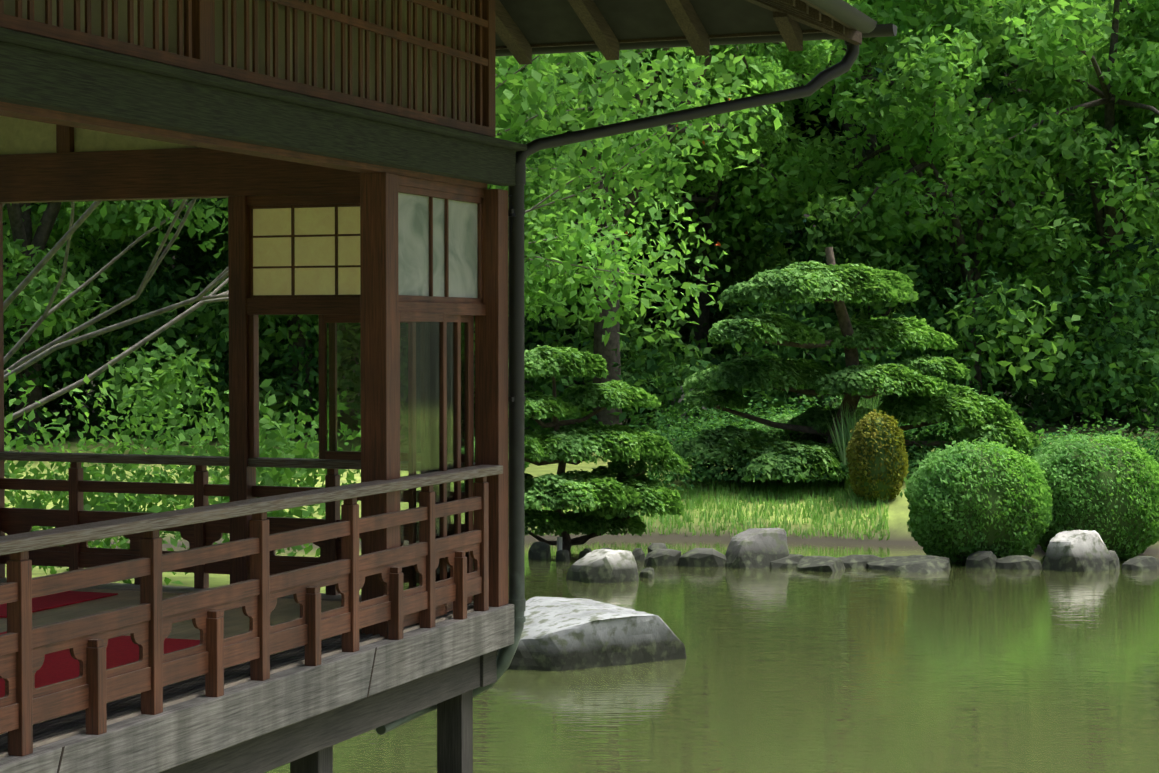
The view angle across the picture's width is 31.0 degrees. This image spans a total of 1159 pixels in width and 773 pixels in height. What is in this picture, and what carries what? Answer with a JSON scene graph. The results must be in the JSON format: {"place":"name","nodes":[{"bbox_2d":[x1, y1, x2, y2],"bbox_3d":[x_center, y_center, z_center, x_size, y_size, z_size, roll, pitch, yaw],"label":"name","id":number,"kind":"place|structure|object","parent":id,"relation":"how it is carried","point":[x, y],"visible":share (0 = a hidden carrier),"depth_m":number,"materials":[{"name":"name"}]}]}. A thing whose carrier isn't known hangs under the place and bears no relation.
{"place":"outdoors","nodes":[
{"label":"outdoors","id":0,"kind":"place"},
{"bbox_2d":[4,336,1158,553],"bbox_3d":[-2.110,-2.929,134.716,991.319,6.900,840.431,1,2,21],"label":"ground","id":1,"kind":"structure","parent":0,"point":[898,518],"depth_m":32.09,"materials":[{"name":"green plant"}]},
{"bbox_2d":[3,203,61,349],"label":"tree leaves","id":2,"kind":"object","parent":1,"relation":"on","point":[34,207],"depth_m":45.74,"materials":[{"name":"green plant"}]},
{"bbox_2d":[3,202,209,350],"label":"tree leaves","id":3,"kind":"object","parent":1,"relation":"on","point":[70,269],"depth_m":55.24,"materials":[{"name":"green plant"}]},
{"bbox_2d":[4,198,226,368],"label":"tree leaves","id":4,"kind":"object","parent":1,"relation":"on","point":[224,209],"depth_m":58.37,"materials":[{"name":"green plant"}]},
{"bbox_2d":[3,199,295,440],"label":"tree leaves","id":5,"kind":"object","parent":1,"relation":"on","point":[29,309],"depth_m":38.52,"materials":[{"name":"green plant"}]},
{"bbox_2d":[39,198,262,391],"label":"tree leaves","id":6,"kind":"object","parent":1,"relation":"on","point":[145,260],"depth_m":42.93,"materials":[{"name":"green plant"}]},
{"bbox_2d":[62,246,358,369],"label":"tree leaves","id":7,"kind":"object","parent":1,"relation":"on","point":[191,271],"depth_m":61.01,"materials":[{"name":"green plant"}]},
{"bbox_2d":[61,184,487,437],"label":"tree leaves","id":8,"kind":"object","parent":1,"relation":"on","point":[210,320],"depth_m":39.30,"materials":[{"name":"green plant"}]},
{"bbox_2d":[126,54,659,367],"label":"tree leaves","id":9,"kind":"object","parent":1,"relation":"on","point":[549,319],"depth_m":42.29,"materials":[{"name":"green plant"}]},
{"bbox_2d":[474,458,529,470],"bbox_3d":[-1.363,1.142,34.084,1.214,0.758,1.231,1,2,21],"label":"shrub","id":10,"kind":"object","parent":1,"relation":"on","point":[526,464],"visible":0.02,"depth_m":33.91,"materials":[{"name":"green plant"}]},
{"bbox_2d":[461,53,604,406],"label":"tree leaves","id":11,"kind":"object","parent":1,"relation":"on","point":[538,182],"depth_m":36.19,"materials":[{"name":"green plant"}]},
{"bbox_2d":[580,93,730,261],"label":"leaves","id":12,"kind":"object","parent":11,"relation":"attached to","point":[718,243],"visible":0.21,"depth_m":37.31,"materials":[{"name":"green plant"}]},
{"bbox_2d":[557,537,561,550],"bbox_3d":[-0.284,2.719,29.014,0.076,1.252,0.108,1,2,21],"label":"post","id":13,"kind":"object","parent":1,"relation":"in","point":[559,543],"visible":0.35,"depth_m":28.98,"materials":[{"name":"grey wood"}]},
{"bbox_2d":[461,345,690,550],"bbox_3d":[-0.105,1.422,29.578,2.567,4.021,3.461,2,2,49],"label":"pine","id":14,"kind":"object","parent":1,"relation":"on","point":[611,501],"depth_m":29.21,"materials":[{"name":"green plant"}]},
{"bbox_2d":[3,184,1158,449],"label":"understory leaves","id":15,"kind":"object","parent":1,"relation":"on","point":[59,370],"visible":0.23,"depth_m":39.85,"materials":[{"name":"green plant"}]},
{"bbox_2d":[3,208,1158,353],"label":"forest leaves","id":16,"kind":"object","parent":1,"relation":"on","point":[1130,246],"depth_m":66.18,"materials":[{"name":"green plant"}]},
{"bbox_2d":[508,107,740,388],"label":"tree leaves","id":17,"kind":"object","parent":1,"relation":"on","point":[544,329],"depth_m":47.58,"materials":[{"name":"green plant"}]},
{"bbox_2d":[500,0,852,425],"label":"tree leaves","id":18,"kind":"object","parent":1,"relation":"on","point":[808,54],"depth_m":39.03,"materials":[{"name":"green plant"}]},
{"bbox_2d":[659,386,717,432],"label":"leaves","id":19,"kind":"object","parent":1,"relation":"on","point":[680,400],"visible":0.02,"depth_m":40.35,"materials":[{"name":"green plant"}]},
{"bbox_2d":[530,153,865,360],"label":"tree leaves","id":20,"kind":"object","parent":1,"relation":"on","point":[672,272],"depth_m":54.71,"materials":[{"name":"green plant"}]},
{"bbox_2d":[529,478,889,539],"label":"bank grass","id":21,"kind":"structure","parent":1,"relation":"on","point":[775,486],"depth_m":31.62,"materials":[{"name":"green plant"}]},
{"bbox_2d":[660,353,790,405],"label":"shrub leaves","id":22,"kind":"object","parent":1,"relation":"on","point":[741,358],"visible":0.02,"depth_m":45.90,"materials":[{"name":"green plant"}]},
{"bbox_2d":[552,43,902,416],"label":"tree leaves","id":23,"kind":"object","parent":1,"relation":"on","point":[737,226],"depth_m":44.53,"materials":[{"name":"green plant"}]},
{"bbox_2d":[527,8,996,359],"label":"tree leaves","id":24,"kind":"object","parent":1,"relation":"on","point":[833,124],"depth_m":50.11,"materials":[{"name":"green plant"}]},
{"bbox_2d":[746,413,819,440],"bbox_3d":[3.696,0.680,35.673,1.902,0.485,1.916,1,2,21],"label":"shrub","id":25,"kind":"object","parent":1,"relation":"on","point":[771,417],"visible":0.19,"depth_m":35.75,"materials":[{"name":"green plant"}]},
{"bbox_2d":[752,413,828,442],"bbox_3d":[3.711,0.941,35.675,1.587,0.852,1.595,1,2,21],"label":"low shrub","id":26,"kind":"object","parent":1,"relation":"on","point":[801,437],"visible":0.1,"depth_m":34.97,"materials":[{"name":"green plant"}]},
{"bbox_2d":[633,0,1066,358],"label":"tree leaves","id":27,"kind":"object","parent":1,"relation":"on","point":[656,246],"depth_m":55.50,"materials":[{"name":"green plant"}]},
{"bbox_2d":[674,247,1040,482],"bbox_3d":[4.401,-0.263,33.701,5.652,3.970,3.276,0,1,-10],"label":"pine","id":28,"kind":"object","parent":1,"relation":"on","point":[814,281],"depth_m":33.17,"materials":[{"name":"green plant"}]},
{"bbox_2d":[825,392,904,488],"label":"ornamental grass","id":29,"kind":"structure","parent":1,"relation":"on","point":[845,436],"depth_m":33.05,"materials":[{"name":"green plant"}]},
{"bbox_2d":[845,409,908,502],"bbox_3d":[4.531,1.079,31.756,0.958,1.474,0.953,1,2,21],"label":"rusty shrub","id":30,"kind":"object","parent":1,"relation":"on","point":[852,456],"depth_m":31.47,"materials":[{"name":"plant"}]},
{"bbox_2d":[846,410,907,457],"bbox_3d":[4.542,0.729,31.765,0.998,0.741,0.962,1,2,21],"label":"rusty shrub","id":31,"kind":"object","parent":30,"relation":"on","point":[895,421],"visible":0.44,"depth_m":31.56,"materials":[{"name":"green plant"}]},
{"bbox_2d":[616,390,1158,490],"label":"groundcover shrubs","id":32,"kind":"object","parent":1,"relation":"on","point":[703,470],"visible":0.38,"depth_m":34.64,"materials":[{"name":"green plant"}]},
{"bbox_2d":[653,0,1128,399],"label":"tree leaves","id":33,"kind":"object","parent":1,"relation":"on","point":[901,18],"depth_m":42.61,"materials":[{"name":"green plant"}]},
{"bbox_2d":[790,24,1158,406],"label":"tree leaves","id":34,"kind":"object","parent":1,"relation":"on","point":[883,226],"depth_m":40.90,"materials":[{"name":"green plant"}]},
{"bbox_2d":[905,440,1052,562],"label":"shrub leaves","id":35,"kind":"object","parent":1,"relation":"on","point":[920,526],"visible":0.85,"depth_m":27.83,"materials":[{"name":"green plant"}]},
{"bbox_2d":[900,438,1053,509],"bbox_3d":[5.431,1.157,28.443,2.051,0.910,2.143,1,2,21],"label":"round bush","id":36,"kind":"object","parent":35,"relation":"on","point":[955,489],"visible":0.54,"depth_m":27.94,"materials":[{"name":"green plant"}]},
{"bbox_2d":[815,0,1157,383],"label":"tree leaves","id":37,"kind":"object","parent":1,"relation":"on","point":[995,90],"depth_m":50.21,"materials":[{"name":"green plant"}]},
{"bbox_2d":[888,0,1158,339],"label":"tree leaves","id":38,"kind":"object","parent":1,"relation":"on","point":[1149,243],"depth_m":60.15,"materials":[{"name":"green plant"}]},
{"bbox_2d":[905,0,1158,419],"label":"tree leaves","id":39,"kind":"object","parent":1,"relation":"on","point":[1137,47],"depth_m":40.74,"materials":[{"name":"green plant"}]},
{"bbox_2d":[974,0,1158,334],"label":"tree leaves","id":40,"kind":"object","parent":1,"relation":"on","point":[1057,227],"visible":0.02,"depth_m":51.13,"materials":[{"name":"green plant"}]},
{"bbox_2d":[1042,530,1109,571],"bbox_3d":[6.505,2.599,27.416,0.972,1.437,0.797,0,1,-1],"label":"shore rock","id":41,"kind":"object","parent":1,"relation":"on","point":[1077,551],"visible":0.5,"depth_m":27.16,"materials":[{"name":"grey stone"}]},
{"bbox_2d":[1041,442,1158,553],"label":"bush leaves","id":42,"kind":"object","parent":1,"relation":"on","point":[1104,476],"visible":0.25,"depth_m":28.16,"materials":[{"name":"green plant"}]},
{"bbox_2d":[1032,433,1158,559],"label":"big shrub leaves","id":43,"kind":"object","parent":42,"relation":"attached to","point":[1052,450],"visible":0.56,"depth_m":28.24,"materials":[{"name":"green plant"}]},
{"bbox_2d":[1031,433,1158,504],"bbox_3d":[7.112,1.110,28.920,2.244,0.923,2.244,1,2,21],"label":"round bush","id":44,"kind":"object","parent":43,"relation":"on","point":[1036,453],"visible":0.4,"depth_m":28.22,"materials":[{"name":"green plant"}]},
{"bbox_2d":[5,540,1158,772],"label":"pond water","id":45,"kind":"structure","parent":0,"point":[957,668],"depth_m":18.45,"materials":[{"name":"green liquid"}]},
{"bbox_2d":[5,566,360,594],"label":"grass","id":46,"kind":"structure","parent":45,"relation":"in","point":[215,580],"depth_m":22.80,"materials":[{"name":"green plant"}]},
{"bbox_2d":[4,356,360,584],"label":"shrub leaves","id":47,"kind":"object","parent":46,"relation":"on","point":[275,476],"visible":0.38,"depth_m":20.98,"materials":[{"name":"green plant"}]},
{"bbox_2d":[3,45,781,420],"bbox_3d":[-3.522,-3.039,22.042,12.584,10.596,13.339,1,2,21],"label":"leaning tree","id":48,"kind":"object","parent":46,"relation":"on","point":[541,89],"depth_m":22.07,"materials":[{"name":"green plant"}]},
{"bbox_2d":[290,690,472,772],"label":"stilts","id":49,"kind":"object","parent":45,"relation":"in","point":[454,734],"depth_m":12.07,"materials":[{"name":"wood"}]},
{"bbox_2d":[160,656,479,772],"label":"support beam","id":50,"kind":"structure","parent":49,"relation":"on","point":[264,753],"depth_m":10.41,"materials":[{"name":"grey wood"}]},
{"bbox_2d":[480,650,496,686],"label":"beam end","id":51,"kind":"structure","parent":49,"relation":"on","point":[488,668],"depth_m":12.15,"materials":[{"name":"grey wood"}]},
{"bbox_2d":[0,604,513,772],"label":"floor beam","id":52,"kind":"structure","parent":51,"relation":"on","point":[174,735],"depth_m":9.50,"materials":[{"name":"grey wood"}]},
{"bbox_2d":[57,647,376,772],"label":"deck beam joints","id":53,"kind":"object","parent":52,"relation":"attached to","point":[60,761],"visible":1,"depth_m":10.46,"materials":[{"name":"grey wood"}]},
{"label":"floor joists","id":54,"kind":"object","parent":51,"relation":"on","visible":0},
{"bbox_2d":[0,588,360,734],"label":"veranda floor","id":55,"kind":"structure","parent":54,"relation":"on","point":[236,621],"depth_m":11.83,"materials":[{"name":"brown wood"}]},
{"bbox_2d":[0,591,199,697],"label":"red carpet","id":56,"kind":"object","parent":55,"relation":"on","point":[59,666],"visible":0.3,"depth_m":10.37,"materials":[{"name":"red carpet"}]},
{"bbox_2d":[0,578,473,757],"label":"floor edge","id":57,"kind":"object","parent":55,"relation":"on","point":[165,588],"depth_m":10.30,"materials":[{"name":"wood"}]},
{"bbox_2d":[0,603,473,752],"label":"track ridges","id":58,"kind":"object","parent":57,"relation":"on","point":[63,724],"visible":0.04,"depth_m":9.16,"materials":[{"name":"brown wood"}]},
{"bbox_2d":[0,0,508,755],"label":"wooden posts","id":59,"kind":"object","parent":55,"relation":"on","point":[380,324],"visible":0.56,"depth_m":11.52,"materials":[{"name":"brown wood"}]},
{"bbox_2d":[0,116,198,154],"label":"clerestory panels","id":60,"kind":"object","parent":59,"relation":"attached to","point":[20,136],"depth_m":13.19,"materials":[{"name":"beige paper"}]},
{"bbox_2d":[0,147,473,582],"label":"wooden beams","id":61,"kind":"structure","parent":59,"relation":"attached to","point":[172,173],"depth_m":12.86,"materials":[{"name":"brown wood"}]},
{"bbox_2d":[249,203,359,297],"bbox_3d":[-1.317,-0.810,12.447,1.500,0.595,0.023,1,2,21],"label":"shoji kumiko","id":62,"kind":"object","parent":61,"relation":"on","point":[336,266],"visible":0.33,"depth_m":12.59,"materials":[{"name":"brown wood"}]},
{"bbox_2d":[253,206,359,294],"bbox_3d":[-1.312,-0.811,12.462,1.470,0.560,0.004,1,2,21],"label":"shoji paper","id":63,"kind":"object","parent":61,"relation":"attached to","point":[309,251],"visible":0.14,"depth_m":12.58,"materials":[{"name":"beige paper"}]},
{"bbox_2d":[0,451,474,470],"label":"handrail","id":64,"kind":"object","parent":59,"relation":"on","point":[179,460],"depth_m":12.89,"materials":[{"name":"brown wood"}]},
{"bbox_2d":[0,0,493,733],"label":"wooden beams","id":65,"kind":"structure","parent":59,"relation":"attached to","point":[68,696],"depth_m":9.44,"materials":[{"name":"brown wood"}]},
{"bbox_2d":[4,0,474,123],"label":"wooden lattice","id":66,"kind":"object","parent":65,"relation":"on","point":[39,12],"visible":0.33,"depth_m":10.16,"materials":[{"name":"brown wood"}]},
{"bbox_2d":[0,0,481,124],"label":"lattice slats","id":67,"kind":"object","parent":65,"relation":"on","point":[104,14],"depth_m":10.23,"materials":[{"name":"brown wood"}]},
{"bbox_2d":[0,27,526,185],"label":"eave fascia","id":68,"kind":"structure","parent":65,"relation":"attached to","point":[36,71],"depth_m":9.12,"materials":[{"name":"wood"}]},
{"bbox_2d":[326,321,466,588],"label":"glass panes","id":69,"kind":"object","parent":65,"relation":"on","point":[433,394],"visible":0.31,"depth_m":11.69,"materials":[{"name":"clear glass"}]},
{"bbox_2d":[398,192,477,297],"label":"window panes","id":70,"kind":"structure","parent":65,"relation":"attached to","point":[413,244],"depth_m":11.54,"materials":[{"name":"white glass"}]},
{"bbox_2d":[0,465,502,554],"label":"handrail","id":71,"kind":"object","parent":59,"relation":"on","point":[34,540],"visible":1,"depth_m":9.14,"materials":[{"name":"wood"}]},
{"bbox_2d":[508,195,515,231],"bbox_3d":[-0.423,-1.011,12.213,0.112,0.214,0.053,0,2,-15],"label":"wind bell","id":72,"kind":"object","parent":59,"relation":"attached to","point":[511,214],"visible":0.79,"depth_m":12.21,"materials":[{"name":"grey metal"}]},
{"bbox_2d":[376,0,896,734],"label":"gutter and rain pipes","id":73,"kind":"object","parent":59,"relation":"attached to","point":[854,18],"visible":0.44,"depth_m":12.28,"materials":[{"name":"black metal"}]},
{"bbox_2d":[495,0,861,64],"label":"roof rafters","id":74,"kind":"object","parent":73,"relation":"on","point":[788,15],"visible":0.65,"depth_m":13.27,"materials":[{"name":"brown wood"}]},
{"bbox_2d":[495,0,833,45],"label":"roof deck","id":75,"kind":"structure","parent":74,"relation":"on","point":[545,21],"depth_m":13.42,"materials":[{"name":"brown wood"}]},
{"bbox_2d":[528,542,550,558],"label":"edge stone","id":76,"kind":"object","parent":45,"relation":"in","point":[539,550],"visible":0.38,"depth_m":28.60,"materials":[{"name":"grey stone"}]},
{"bbox_2d":[556,550,569,559],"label":"edge stone","id":77,"kind":"object","parent":45,"relation":"in","point":[562,554],"visible":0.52,"depth_m":28.40,"materials":[{"name":"grey stone"}]},
{"bbox_2d":[579,548,591,557],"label":"edge stone","id":78,"kind":"object","parent":45,"relation":"in","point":[583,553],"visible":0.27,"depth_m":28.57,"materials":[{"name":"grey stone"}]},
{"bbox_2d":[497,597,686,670],"bbox_3d":[-0.090,2.898,19.979,2.214,1.594,1.952,1,2,26],"label":"pond rock","id":79,"kind":"object","parent":45,"relation":"in","point":[562,634],"visible":0.31,"depth_m":19.39,"materials":[{"name":"grey stone"}]},
{"bbox_2d":[566,549,638,582],"bbox_3d":[0.310,2.631,26.190,0.828,1.176,0.835,1,2,41],"label":"shore rock","id":80,"kind":"object","parent":45,"relation":"on","point":[605,566],"visible":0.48,"depth_m":25.91,"materials":[{"name":"grey stone"}]},
{"bbox_2d":[632,548,644,560],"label":"edge stone","id":81,"kind":"object","parent":45,"relation":"in","point":[638,554],"visible":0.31,"depth_m":28.28,"materials":[{"name":"grey stone"}]},
{"bbox_2d":[639,567,653,577],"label":"shore rock","id":82,"kind":"object","parent":45,"relation":"on","point":[647,572],"visible":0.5,"depth_m":26.34,"materials":[{"name":"grey stone"}]},
{"bbox_2d":[648,543,666,552],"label":"edge stone","id":83,"kind":"object","parent":45,"relation":"in","point":[652,546],"visible":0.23,"depth_m":28.44,"materials":[{"name":"grey stone"}]},
{"bbox_2d":[644,549,680,565],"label":"rock","id":84,"kind":"object","parent":45,"relation":"in","point":[663,557],"visible":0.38,"depth_m":27.69,"materials":[{"name":"grey stone"}]},
{"bbox_2d":[678,548,725,566],"bbox_3d":[1.669,2.605,27.716,0.768,0.908,0.348,0,1,-7],"label":"rock","id":85,"kind":"object","parent":45,"relation":"in","point":[703,557],"visible":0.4,"depth_m":27.58,"materials":[{"name":"grey stone"}]},
{"bbox_2d":[725,528,788,567],"bbox_3d":[2.341,2.609,27.851,0.898,1.434,0.993,0,1,-3],"label":"shore rock","id":86,"kind":"object","parent":45,"relation":"in","point":[756,548],"visible":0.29,"depth_m":27.57,"materials":[{"name":"grey stone"}]},
{"bbox_2d":[769,554,804,567],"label":"rock","id":87,"kind":"object","parent":45,"relation":"in","point":[791,560],"visible":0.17,"depth_m":27.49,"materials":[{"name":"grey stone"}]},
{"bbox_2d":[796,556,844,571],"bbox_3d":[3.170,2.530,27.334,0.618,0.589,0.637,1,2,25],"label":"shore rock","id":88,"kind":"object","parent":45,"relation":"on","point":[821,563],"visible":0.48,"depth_m":27.15,"materials":[{"name":"grey stone"}]},
{"bbox_2d":[837,555,883,567],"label":"rock","id":89,"kind":"object","parent":45,"relation":"in","point":[855,561],"visible":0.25,"depth_m":27.50,"materials":[{"name":"grey stone"}]},
{"bbox_2d":[867,556,948,572],"bbox_3d":[4.325,2.506,27.315,1.091,0.499,1.021,0,1,0],"label":"shore rock","id":90,"kind":"object","parent":45,"relation":"on","point":[900,564],"visible":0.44,"depth_m":27.12,"materials":[{"name":"grey stone"}]},
{"bbox_2d":[907,555,950,567],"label":"rock","id":91,"kind":"object","parent":45,"relation":"in","point":[924,557],"visible":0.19,"depth_m":27.41,"materials":[{"name":"grey stone"}]},
{"bbox_2d":[965,551,996,568],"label":"rock","id":92,"kind":"object","parent":45,"relation":"in","point":[982,560],"visible":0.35,"depth_m":27.41,"materials":[{"name":"grey stone"}]},
{"bbox_2d":[995,555,1042,569],"bbox_3d":[5.785,2.558,27.451,0.690,0.663,0.429,0,1,-5],"label":"rock","id":93,"kind":"object","parent":45,"relation":"in","point":[1017,562],"visible":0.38,"depth_m":27.31,"materials":[{"name":"grey stone"}]},
{"bbox_2d":[1108,550,1119,569],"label":"rock","id":94,"kind":"object","parent":45,"relation":"in","point":[1114,563],"visible":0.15,"depth_m":27.29,"materials":[{"name":"grey stone"}]},
{"bbox_2d":[1121,556,1158,570],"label":"rock","id":95,"kind":"object","parent":45,"relation":"in","point":[1142,563],"visible":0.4,"depth_m":27.19,"materials":[{"name":"grey stone"}]}
]}

